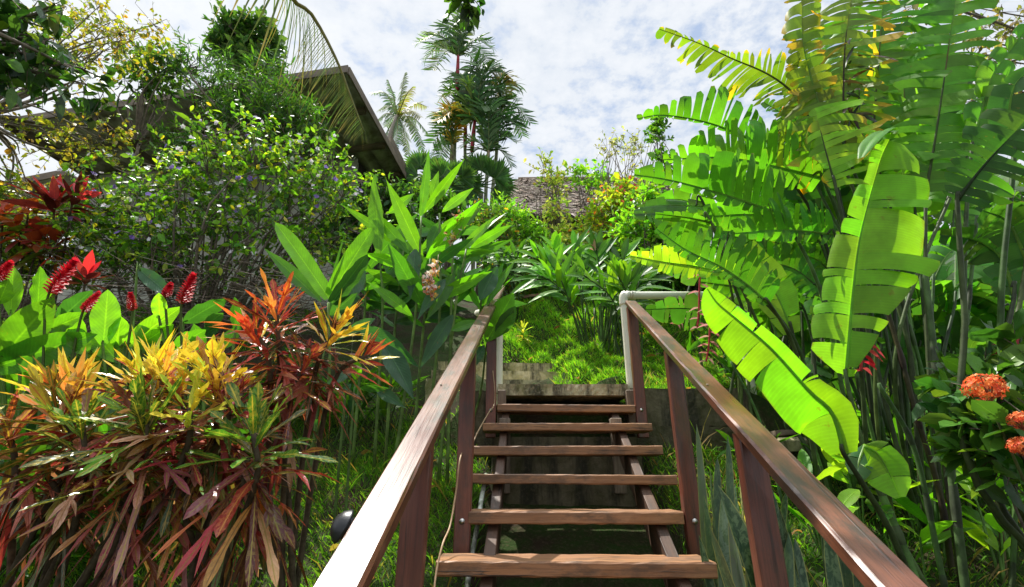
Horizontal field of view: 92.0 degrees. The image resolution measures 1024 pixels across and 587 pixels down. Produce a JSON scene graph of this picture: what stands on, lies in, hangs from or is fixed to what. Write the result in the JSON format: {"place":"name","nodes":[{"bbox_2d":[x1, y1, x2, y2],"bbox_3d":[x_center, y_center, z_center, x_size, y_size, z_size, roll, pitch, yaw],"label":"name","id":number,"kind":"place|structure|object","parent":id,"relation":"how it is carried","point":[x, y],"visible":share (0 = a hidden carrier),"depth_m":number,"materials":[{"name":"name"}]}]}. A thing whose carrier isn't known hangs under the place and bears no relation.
{"place":"outdoors","nodes":[
{"label":"outdoors","id":0,"kind":"place"},
{"bbox_2d":[0,279,1023,586],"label":"hillside ground","id":1,"kind":"structure","parent":0,"point":[576,539],"depth_m":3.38,"materials":[{"name":"green plant"}]},
{"bbox_2d":[0,194,79,380],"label":"copper leaf","id":2,"kind":"object","parent":1,"relation":"on","point":[37,233],"visible":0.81,"depth_m":5.07,"materials":[{"name":"red plant"}]},
{"bbox_2d":[0,440,89,576],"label":"leafy plant","id":3,"kind":"object","parent":1,"relation":"on","point":[4,562],"visible":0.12,"depth_m":2.40,"materials":[{"name":"green plant"}]},
{"bbox_2d":[0,260,96,461],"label":"red ginger","id":4,"kind":"object","parent":1,"relation":"on","point":[21,334],"visible":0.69,"depth_m":3.07,"materials":[{"name":"green plant"}]},
{"bbox_2d":[0,171,101,368],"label":"cordyline","id":5,"kind":"object","parent":1,"relation":"on","point":[53,198],"visible":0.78,"depth_m":5.09,"materials":[{"name":"red plant"}]},
{"bbox_2d":[0,164,110,321],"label":"leafy shrub","id":6,"kind":"object","parent":1,"relation":"on","point":[6,255],"visible":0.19,"depth_m":5.45,"materials":[{"name":"green plant"}]},
{"bbox_2d":[29,257,101,547],"bbox_3d":[-2.927,0.642,3.041,0.789,1.747,0.396,-10,-23,26],"label":"red ginger","id":7,"kind":"object","parent":1,"relation":"on","point":[72,310],"visible":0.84,"depth_m":3.18,"materials":[{"name":"green plant"}]},
{"bbox_2d":[0,0,132,129],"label":"broad leaved tree","id":8,"kind":"object","parent":1,"relation":"on","point":[18,64],"visible":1,"depth_m":5.17,"materials":[{"name":"green plant"}]},
{"bbox_2d":[57,250,112,446],"bbox_3d":[-3.343,0.545,3.650,0.374,1.830,0.431,-9,-22,22],"label":"cordyline","id":9,"kind":"object","parent":1,"relation":"on","point":[88,267],"visible":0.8,"depth_m":3.88,"materials":[{"name":"red plant"}]},
{"bbox_2d":[0,0,184,225],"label":"feathery tree","id":10,"kind":"object","parent":1,"relation":"on","point":[20,122],"visible":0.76,"depth_m":6.55,"materials":[{"name":"green plant"}]},
{"bbox_2d":[49,421,173,572],"bbox_3d":[-2.279,1.100,2.704,0.692,0.807,0.931,8,-22,-20],"label":"leafy plant","id":11,"kind":"object","parent":1,"relation":"on","point":[104,427],"visible":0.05,"depth_m":2.70,"materials":[{"name":"green plant"}]},
{"bbox_2d":[0,327,244,586],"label":"croton bush","id":12,"kind":"object","parent":1,"relation":"on","point":[88,469],"visible":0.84,"depth_m":1.90,"materials":[{"name":"multicoloured plant"}]},
{"bbox_2d":[65,262,179,554],"bbox_3d":[-2.449,0.589,3.114,0.655,1.925,0.478,0,-21,0],"label":"red ginger","id":13,"kind":"object","parent":1,"relation":"on","point":[110,327],"visible":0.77,"depth_m":3.18,"materials":[{"name":"green plant"}]},
{"bbox_2d":[76,36,194,359],"bbox_3d":[-6.210,-1.699,7.691,1.564,5.772,1.229,-13,-24,30],"label":"leafy tree","id":14,"kind":"object","parent":1,"relation":"on","point":[152,86],"visible":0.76,"depth_m":8.26,"materials":[{"name":"green plant"}]},
{"bbox_2d":[1,229,392,376],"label":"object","id":15,"kind":"object","parent":1,"relation":"on","point":[169,299],"visible":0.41,"depth_m":4.85,"materials":[{"name":"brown plant"}]},
{"bbox_2d":[151,272,242,560],"bbox_3d":[-2.058,0.746,3.137,0.525,1.668,0.640,6,-21,-15],"label":"red ginger","id":16,"kind":"object","parent":1,"relation":"on","point":[207,311],"visible":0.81,"depth_m":3.19,"materials":[{"name":"green plant"}]},
{"bbox_2d":[15,99,396,391],"bbox_3d":[-3.388,-0.667,5.629,4.035,3.616,1.875,0,-21,0],"label":"flowering shrub","id":17,"kind":"object","parent":1,"relation":"on","point":[152,220],"visible":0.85,"depth_m":5.49,"materials":[{"name":"green plant"}]},
{"bbox_2d":[0,65,415,311],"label":"house","id":18,"kind":"structure","parent":1,"relation":"on","point":[383,153],"depth_m":10.64,"materials":[{"name":"grey wood"}]},
{"bbox_2d":[94,332,341,586],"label":"croton bush","id":19,"kind":"object","parent":1,"relation":"on","point":[254,411],"visible":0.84,"depth_m":1.88,"materials":[{"name":"multicoloured plant"}]},
{"bbox_2d":[136,26,341,364],"bbox_3d":[-4.293,-1.620,7.350,3.430,5.888,1.779,0,-21,0],"label":"narrow leaved tree","id":20,"kind":"object","parent":1,"relation":"on","point":[254,97],"visible":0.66,"depth_m":7.55,"materials":[{"name":"green plant"}]},
{"bbox_2d":[199,0,288,81],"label":"dense dark tree","id":21,"kind":"object","parent":1,"relation":"on","point":[219,34],"visible":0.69,"depth_m":15.61,"materials":[{"name":"green plant"}]},
{"bbox_2d":[210,0,367,150],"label":"coconut palm","id":22,"kind":"object","parent":1,"relation":"on","point":[307,10],"visible":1,"depth_m":4.94,"materials":[{"name":"green plant"}]},
{"bbox_2d":[204,268,395,586],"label":"croton bush","id":23,"kind":"object","parent":1,"relation":"on","point":[294,376],"visible":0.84,"depth_m":2.36,"materials":[{"name":"red plant"}]},
{"bbox_2d":[264,222,374,509],"bbox_3d":[-1.447,0.466,3.394,0.873,2.002,0.342,0,-21,0],"label":"shell ginger","id":24,"kind":"object","parent":1,"relation":"on","point":[310,279],"visible":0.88,"depth_m":3.56,"materials":[{"name":"green plant"}]},
{"bbox_2d":[330,510,354,543],"bbox_3d":[-0.448,0.857,1.283,0.101,0.544,0.092,0,-21,0],"label":"path light","id":25,"kind":"object","parent":1,"relation":"on","point":[341,524],"visible":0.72,"depth_m":1.33,"materials":[{"name":"black metal"}]},
{"bbox_2d":[305,351,404,542],"bbox_3d":[-0.952,0.909,3.024,0.598,1.165,0.117,0,-21,0],"label":"shell ginger","id":26,"kind":"object","parent":1,"relation":"on","point":[386,394],"visible":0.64,"depth_m":3.10,"materials":[{"name":"green plant"}]},
{"bbox_2d":[318,366,401,442],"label":"leafy plant","id":27,"kind":"object","parent":1,"relation":"on","point":[349,399],"visible":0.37,"depth_m":4.25,"materials":[{"name":"green plant"}]},
{"bbox_2d":[326,370,429,441],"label":"leafy plant","id":28,"kind":"object","parent":1,"relation":"on","point":[383,404],"visible":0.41,"depth_m":4.28,"materials":[{"name":"green plant"}]},
{"bbox_2d":[306,169,459,326],"bbox_3d":[-2.135,-0.654,7.891,2.682,2.859,1.478,0,-21,0],"label":"leafy shrub","id":29,"kind":"object","parent":1,"relation":"on","point":[385,198],"visible":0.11,"depth_m":7.87,"materials":[{"name":"green plant"}]},
{"bbox_2d":[369,72,427,155],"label":"coconut palm","id":30,"kind":"object","parent":1,"relation":"on","point":[398,114],"visible":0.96,"depth_m":26.91,"materials":[{"name":"green plant"}]},
{"bbox_2d":[402,149,446,274],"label":"fan palm","id":31,"kind":"object","parent":1,"relation":"on","point":[415,161],"visible":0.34,"depth_m":12.17,"materials":[{"name":"green plant"}]},
{"bbox_2d":[326,151,525,485],"bbox_3d":[-0.769,0.072,4.108,1.823,2.885,1.173,0,-21,0],"label":"shell ginger","id":32,"kind":"object","parent":1,"relation":"on","point":[403,285],"visible":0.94,"depth_m":4.05,"materials":[{"name":"green plant"}]},
{"bbox_2d":[404,174,486,272],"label":"leafy shrub","id":33,"kind":"object","parent":1,"relation":"on","point":[442,202],"visible":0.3,"depth_m":10.40,"materials":[{"name":"green plant"}]},
{"bbox_2d":[424,95,470,190],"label":"sealing wax palm","id":34,"kind":"object","parent":1,"relation":"on","point":[458,132],"visible":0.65,"depth_m":13.56,"materials":[{"name":"green plant"}]},
{"bbox_2d":[417,158,486,268],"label":"fan palm","id":35,"kind":"object","parent":1,"relation":"on","point":[470,176],"visible":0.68,"depth_m":11.50,"materials":[{"name":"green plant"}]},
{"bbox_2d":[415,10,497,266],"bbox_3d":[-1.742,-4.526,14.099,2.777,10.133,1.653,0,-21,0],"label":"sealing wax palm","id":36,"kind":"object","parent":1,"relation":"on","point":[455,43],"visible":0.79,"depth_m":15.11,"materials":[{"name":"green plant"}]},
{"bbox_2d":[431,68,493,272],"bbox_3d":[-1.353,-3.405,13.829,2.172,7.720,1.296,0,-21,0],"label":"sealing wax palm","id":37,"kind":"object","parent":1,"relation":"on","point":[465,128],"visible":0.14,"depth_m":14.39,"materials":[{"name":"green plant"}]},
{"bbox_2d":[442,0,485,34],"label":"overhanging tree","id":38,"kind":"object","parent":1,"relation":"on","point":[466,10],"visible":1,"depth_m":3.60,"materials":[{"name":"green plant"}]},
{"bbox_2d":[422,46,513,289],"bbox_3d":[-1.138,-3.337,12.940,2.632,7.495,1.670,0,-21,0],"label":"sealing wax palm","id":39,"kind":"object","parent":1,"relation":"on","point":[478,88],"visible":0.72,"depth_m":13.65,"materials":[{"name":"green plant"}]},
{"bbox_2d":[449,150,519,303],"bbox_3d":[-0.682,-1.671,11.120,1.772,3.997,1.158,0,-21,0],"label":"fan palm","id":40,"kind":"object","parent":1,"relation":"on","point":[499,171],"visible":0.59,"depth_m":11.72,"materials":[{"name":"green plant"}]},
{"bbox_2d":[455,93,527,267],"bbox_3d":[-0.498,-2.604,12.658,2.025,6.071,1.421,0,-21,0],"label":"sealing wax palm","id":41,"kind":"object","parent":1,"relation":"on","point":[489,127],"visible":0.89,"depth_m":13.18,"materials":[{"name":"green plant"}]},
{"bbox_2d":[475,293,516,414],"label":"shell ginger","id":42,"kind":"object","parent":1,"relation":"on","point":[502,321],"visible":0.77,"depth_m":4.08,"materials":[{"name":"green plant"}]},
{"bbox_2d":[424,361,576,403],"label":"garden steps","id":43,"kind":"structure","parent":1,"relation":"on","point":[522,373],"depth_m":5.31,"materials":[{"name":"concrete"}]},
{"bbox_2d":[469,195,536,300],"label":"leafy shrub","id":44,"kind":"object","parent":1,"relation":"on","point":[486,215],"visible":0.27,"depth_m":8.50,"materials":[{"name":"green plant"}]},
{"bbox_2d":[477,238,532,326],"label":"cane ginger","id":45,"kind":"object","parent":1,"relation":"on","point":[499,257],"visible":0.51,"depth_m":7.50,"materials":[{"name":"green plant"}]},
{"bbox_2d":[486,63,537,264],"bbox_3d":[-0.168,-3.353,13.484,1.466,7.396,1.532,18,-27,-39],"label":"sealing wax palm","id":46,"kind":"object","parent":1,"relation":"on","point":[511,82],"visible":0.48,"depth_m":14.07,"materials":[{"name":"green plant"}]},
{"bbox_2d":[478,189,553,283],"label":"fern shrub","id":47,"kind":"object","parent":1,"relation":"on","point":[525,227],"visible":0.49,"depth_m":9.44,"materials":[{"name":"green plant"}]},
{"bbox_2d":[506,226,593,347],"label":"cane ginger","id":48,"kind":"object","parent":1,"relation":"on","point":[551,259],"visible":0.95,"depth_m":6.32,"materials":[{"name":"green plant"}]},
{"bbox_2d":[523,147,578,235],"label":"climbing vine","id":49,"kind":"object","parent":1,"relation":"on","point":[553,181],"visible":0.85,"depth_m":10.69,"materials":[{"name":"green plant"}]},
{"bbox_2d":[524,189,597,255],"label":"variegated shrub","id":50,"kind":"object","parent":1,"relation":"on","point":[561,226],"visible":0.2,"depth_m":9.88,"materials":[{"name":"green plant"}]},
{"bbox_2d":[498,384,627,401],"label":"landing slab","id":51,"kind":"structure","parent":1,"relation":"on","point":[565,392],"depth_m":4.19,"materials":[{"name":"concrete"}]},
{"bbox_2d":[474,310,502,393],"bbox_3d":[-0.257,0.527,5.001,0.085,1.125,1.139,5,-21,-14],"label":"pipe railing","id":52,"kind":"object","parent":51,"relation":"on","point":[499,372],"visible":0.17,"depth_m":4.40,"materials":[{"name":"grey metal"}]},
{"bbox_2d":[491,437,643,506],"bbox_3d":[0.416,1.410,3.906,1.169,0.534,0.446,0,-21,0],"label":"concrete footing","id":53,"kind":"object","parent":1,"relation":"on","point":[558,494],"visible":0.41,"depth_m":3.71,"materials":[{"name":"grey concrete"}]},
{"bbox_2d":[513,222,645,301],"bbox_3d":[1.084,-0.504,8.928,3.040,1.556,1.367,0,-21,0],"label":"leafy shrub","id":54,"kind":"object","parent":1,"relation":"on","point":[604,269],"visible":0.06,"depth_m":8.80,"materials":[{"name":"green plant"}]},
{"bbox_2d":[505,177,673,248],"bbox_3d":[2.596,-1.431,18.226,6.764,5.279,7.874,0,-21,0],"label":"thatched hut","id":55,"kind":"object","parent":1,"relation":"on","point":[528,191],"visible":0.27,"depth_m":16.27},
{"bbox_2d":[563,157,619,224],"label":"climbing vine","id":56,"kind":"object","parent":1,"relation":"on","point":[593,181],"visible":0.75,"depth_m":11.13,"materials":[{"name":"green plant"}]},
{"bbox_2d":[568,172,649,246],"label":"yellow shrub","id":57,"kind":"object","parent":1,"relation":"on","point":[615,195],"visible":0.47,"depth_m":9.76,"materials":[{"name":"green plant"}]},
{"bbox_2d":[474,388,748,463],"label":"retaining wall","id":58,"kind":"structure","parent":1,"relation":"on","point":[658,409],"depth_m":4.09,"materials":[{"name":"concrete"}]},
{"bbox_2d":[619,291,756,393],"bbox_3d":[1.572,0.584,4.421,1.148,1.311,0.086,1,-21,-2],"label":"pipe railing","id":59,"kind":"object","parent":58,"relation":"on","point":[624,296],"visible":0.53,"depth_m":4.55,"materials":[{"name":"grey metal"}]},
{"bbox_2d":[565,254,670,361],"bbox_3d":[1.285,0.210,6.072,1.291,1.481,0.655,0,-21,0],"label":"cane ginger","id":60,"kind":"object","parent":1,"relation":"on","point":[627,276],"visible":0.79,"depth_m":6.08,"materials":[{"name":"green plant"}]},
{"bbox_2d":[313,285,927,586],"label":"wooden staircase","id":61,"kind":"structure","parent":1,"relation":"on","point":[401,491],"depth_m":2.10,"materials":[{"name":"brown wood"}]},
{"bbox_2d":[434,371,494,586],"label":"cable","id":62,"kind":"object","parent":61,"relation":"attached to","point":[441,548],"visible":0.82,"depth_m":2.40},
{"bbox_2d":[464,473,487,586],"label":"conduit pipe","id":63,"kind":"object","parent":61,"relation":"attached to","point":[475,535],"visible":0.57,"depth_m":2.54,"materials":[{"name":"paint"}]},
{"bbox_2d":[593,126,649,211],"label":"climbing vine","id":64,"kind":"object","parent":1,"relation":"on","point":[615,142],"visible":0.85,"depth_m":10.71,"materials":[{"name":"green plant"}]},
{"bbox_2d":[570,226,680,356],"bbox_3d":[1.474,0.167,6.880,1.672,2.248,1.226,0,-21,0],"label":"cane ginger","id":65,"kind":"object","parent":1,"relation":"on","point":[600,249],"visible":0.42,"depth_m":6.83,"materials":[{"name":"green plant"}]},
{"bbox_2d":[592,178,679,300],"bbox_3d":[2.481,-0.948,8.358,1.967,2.558,1.283,6,-21,-17],"label":"leafy shrub","id":66,"kind":"object","parent":1,"relation":"on","point":[631,227],"visible":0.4,"depth_m":8.47,"materials":[{"name":"green plant"}]},
{"bbox_2d":[636,115,681,318],"bbox_3d":[2.594,-1.472,8.646,0.765,4.014,1.013,0,-21,0],"label":"climbing vine","id":67,"kind":"object","parent":1,"relation":"on","point":[657,132],"visible":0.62,"depth_m":8.93,"materials":[{"name":"green plant"}]},
{"bbox_2d":[625,228,718,315],"bbox_3d":[2.619,-0.353,7.585,2.282,1.457,1.272,0,-21,0],"label":"leafy shrub","id":68,"kind":"object","parent":1,"relation":"on","point":[676,284],"visible":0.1,"depth_m":7.43,"materials":[{"name":"green plant"}]},
{"bbox_2d":[670,246,742,404],"bbox_3d":[1.627,0.542,4.092,0.500,1.721,1.184,-4,-21,12],"label":"heliconia","id":69,"kind":"object","parent":1,"relation":"on","point":[695,344],"visible":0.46,"depth_m":3.76,"materials":[{"name":"green plant"}]},
{"bbox_2d":[696,424,734,586],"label":"snake plant","id":70,"kind":"object","parent":1,"relation":"on","point":[707,553],"visible":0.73,"depth_m":2.31,"materials":[{"name":"green plant"}]},
{"bbox_2d":[703,352,741,387],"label":"leafy plant","id":71,"kind":"object","parent":1,"relation":"on","point":[726,363],"visible":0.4,"depth_m":4.42,"materials":[{"name":"green plant"}]},
{"bbox_2d":[709,480,755,586],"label":"snake plant","id":72,"kind":"object","parent":1,"relation":"on","point":[738,539],"visible":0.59,"depth_m":2.04,"materials":[{"name":"green plant"}]},
{"bbox_2d":[634,187,836,389],"bbox_3d":[2.631,-0.362,5.768,2.370,2.986,1.038,0,-21,0],"label":"heliconia","id":73,"kind":"object","parent":1,"relation":"on","point":[677,195],"visible":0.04,"depth_m":5.93,"materials":[{"name":"green plant"}]},
{"bbox_2d":[713,458,787,567],"bbox_3d":[1.312,1.205,2.746,0.430,0.561,0.128,-6,-21,15],"label":"snake plant","id":74,"kind":"object","parent":1,"relation":"on","point":[717,494],"visible":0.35,"depth_m":2.77,"materials":[{"name":"green plant"}]},
{"bbox_2d":[681,197,827,379],"bbox_3d":[2.633,-0.024,5.011,2.018,2.564,0.826,0,-21,0],"label":"heliconia","id":75,"kind":"object","parent":1,"relation":"on","point":[764,244],"visible":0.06,"depth_m":5.11,"materials":[{"name":"green plant"}]},
{"bbox_2d":[629,27,884,513],"bbox_3d":[2.091,-0.488,3.903,2.704,4.105,1.313,10,-23,-26],"label":"heliconia","id":76,"kind":"object","parent":1,"relation":"on","point":[802,237],"visible":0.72,"depth_m":3.45,"materials":[{"name":"green plant"}]},
{"bbox_2d":[646,243,884,464],"bbox_3d":[2.090,0.430,4.108,1.857,2.012,1.197,0,-21,0],"label":"heliconia","id":77,"kind":"object","parent":1,"relation":"on","point":[676,312],"visible":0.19,"depth_m":4.23,"materials":[{"name":"green plant"}]},
{"bbox_2d":[772,490,809,586],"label":"snake plant","id":78,"kind":"object","parent":1,"relation":"on","point":[796,570],"visible":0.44,"depth_m":2.06,"materials":[{"name":"green plant"}]},
{"bbox_2d":[777,437,809,452],"bbox_3d":[2.088,1.147,3.737,0.314,0.100,0.314,0,-21,0],"label":"stepping stone","id":79,"kind":"object","parent":1,"relation":"on","point":[793,444],"visible":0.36,"depth_m":3.61,"materials":[{"name":"stone"}]},
{"bbox_2d":[774,449,821,555],"bbox_3d":[1.627,1.215,2.818,0.413,0.657,0.422,0,-21,0],"label":"heliconia sprout","id":80,"kind":"object","parent":1,"relation":"on","point":[803,457],"visible":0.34,"depth_m":2.84,"materials":[{"name":"green plant"}]},
{"bbox_2d":[772,485,859,512],"bbox_3d":[1.660,1.303,2.613,0.419,0.539,0.200,-7,-22,18],"label":"heliconia sprout","id":81,"kind":"object","parent":1,"relation":"on","point":[848,497],"visible":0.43,"depth_m":2.62,"materials":[{"name":"green plant"}]},
{"bbox_2d":[701,127,939,586],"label":"heliconia","id":82,"kind":"object","parent":1,"relation":"on","point":[888,238],"visible":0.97,"depth_m":2.31,"materials":[{"name":"green plant"}]},
{"bbox_2d":[812,462,863,552],"bbox_3d":[1.817,1.234,2.789,0.148,0.545,0.437,4,-21,-10],"label":"heliconia sprout","id":83,"kind":"object","parent":1,"relation":"on","point":[829,471],"visible":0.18,"depth_m":2.81,"materials":[{"name":"green plant"}]},
{"bbox_2d":[821,536,863,586],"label":"snake plant","id":84,"kind":"object","parent":1,"relation":"on","point":[838,572],"visible":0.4,"depth_m":1.90,"materials":[{"name":"green plant"}]},
{"bbox_2d":[821,448,864,523],"bbox_3d":[2.041,1.216,3.009,0.413,0.555,0.348,17,-26,-37],"label":"heliconia sprout","id":85,"kind":"object","parent":1,"relation":"on","point":[842,474],"visible":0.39,"depth_m":3.01,"materials":[{"name":"green plant"}]},
{"bbox_2d":[747,242,970,441],"bbox_3d":[3.375,0.362,4.486,2.374,1.932,1.044,6,-21,-15],"label":"heliconia","id":86,"kind":"object","parent":1,"relation":"on","point":[941,273],"visible":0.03,"depth_m":4.51,"materials":[{"name":"green plant"}]},
{"bbox_2d":[713,159,1023,371],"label":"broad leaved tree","id":87,"kind":"object","parent":1,"relation":"on","point":[1019,188],"visible":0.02,"depth_m":6.52,"materials":[{"name":"green plant"}]},
{"bbox_2d":[849,342,895,515],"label":"heliconia","id":88,"kind":"object","parent":1,"relation":"on","point":[871,362],"visible":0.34,"depth_m":2.63,"materials":[{"name":"green plant"}]},
{"bbox_2d":[730,215,1017,586],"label":"heliconia","id":89,"kind":"object","parent":1,"relation":"on","point":[957,541],"visible":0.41,"depth_m":2.64,"materials":[{"name":"green plant"}]},
{"bbox_2d":[827,453,936,554],"bbox_3d":[2.059,1.199,2.698,0.524,0.642,0.223,-8,-22,20],"label":"heliconia sprout","id":90,"kind":"object","parent":1,"relation":"on","point":[840,459],"visible":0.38,"depth_m":2.71,"materials":[{"name":"green plant"}]},
{"bbox_2d":[766,0,1000,543],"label":"heliconia","id":91,"kind":"object","parent":1,"relation":"on","point":[920,95],"visible":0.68,"depth_m":3.54,"materials":[{"name":"green plant"}]},
{"bbox_2d":[877,518,974,580],"bbox_3d":[2.129,1.333,2.521,0.324,0.352,0.370,15,-25,-35],"label":"heliconia sprout","id":92,"kind":"object","parent":1,"relation":"on","point":[925,535],"visible":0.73,"depth_m":2.56,"materials":[{"name":"green plant"}]},
{"bbox_2d":[835,262,1017,434],"bbox_3d":[3.688,0.369,4.391,2.547,2.078,1.032,0,-21,0],"label":"heliconia","id":93,"kind":"object","parent":1,"relation":"on","point":[916,309],"visible":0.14,"depth_m":4.17,"materials":[{"name":"green plant"}]},
{"bbox_2d":[894,479,970,562],"bbox_3d":[2.238,1.220,2.747,0.589,0.577,0.153,-10,-23,24],"label":"heliconia sprout","id":94,"kind":"object","parent":1,"relation":"on","point":[910,506],"visible":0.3,"depth_m":2.72,"materials":[{"name":"green plant"}]},
{"bbox_2d":[861,163,1023,368],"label":"heliconia","id":95,"kind":"object","parent":1,"relation":"on","point":[949,216],"visible":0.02,"depth_m":6.17,"materials":[{"name":"green plant"}]},
{"bbox_2d":[864,0,1023,102],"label":"sparse tree","id":96,"kind":"object","parent":1,"relation":"on","point":[998,24],"visible":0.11,"depth_m":8.15,"materials":[{"name":"green plant"}]},
{"bbox_2d":[904,231,1014,372],"bbox_3d":[4.310,0.324,4.800,2.006,2.053,0.992,5,-21,-13],"label":"heliconia","id":97,"kind":"object","parent":1,"relation":"on","point":[940,315],"visible":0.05,"depth_m":4.61,"materials":[{"name":"green plant"}]},
{"bbox_2d":[911,307,1023,530],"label":"ixora","id":98,"kind":"object","parent":1,"relation":"on","point":[938,386],"visible":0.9,"depth_m":2.15,"materials":[{"name":"green plant"}]},
{"bbox_2d":[914,227,1023,411],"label":"heliconia","id":99,"kind":"object","parent":1,"relation":"on","point":[984,307],"visible":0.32,"depth_m":4.16,"materials":[{"name":"green plant"}]},
{"bbox_2d":[920,468,1020,581],"bbox_3d":[2.504,1.233,2.602,0.391,0.615,0.365,6,-21,-16],"label":"heliconia sprout","id":100,"kind":"object","parent":1,"relation":"on","point":[966,484],"visible":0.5,"depth_m":2.60,"materials":[{"name":"green plant"}]},
{"bbox_2d":[918,372,1023,511],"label":"ixora","id":101,"kind":"object","parent":1,"relation":"on","point":[988,449],"visible":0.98,"depth_m":2.00,"materials":[{"name":"green plant"}]},
{"bbox_2d":[939,24,1023,551],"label":"heliconia","id":102,"kind":"object","parent":1,"relation":"on","point":[998,125],"visible":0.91,"depth_m":2.31,"materials":[{"name":"green plant"}]},
{"bbox_2d":[956,467,1023,567],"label":"heliconia sprout","id":103,"kind":"object","parent":1,"relation":"on","point":[974,514],"visible":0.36,"depth_m":2.76,"materials":[{"name":"green plant"}]},
{"bbox_2d":[962,518,1023,583],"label":"heliconia sprout","id":104,"kind":"object","parent":1,"relation":"on","point":[978,534],"visible":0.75,"depth_m":2.62,"materials":[{"name":"green plant"}]},
{"bbox_2d":[0,0,1023,278],"label":"sky","id":105,"kind":"structure","parent":0,"point":[586,68],"materials":[{"name":"white"}]},
{"bbox_2d":[36,300,1023,586],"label":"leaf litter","id":106,"kind":"object","parent":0,"point":[444,532],"visible":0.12,"depth_m":3.46,"materials":[{"name":"brown plant"}]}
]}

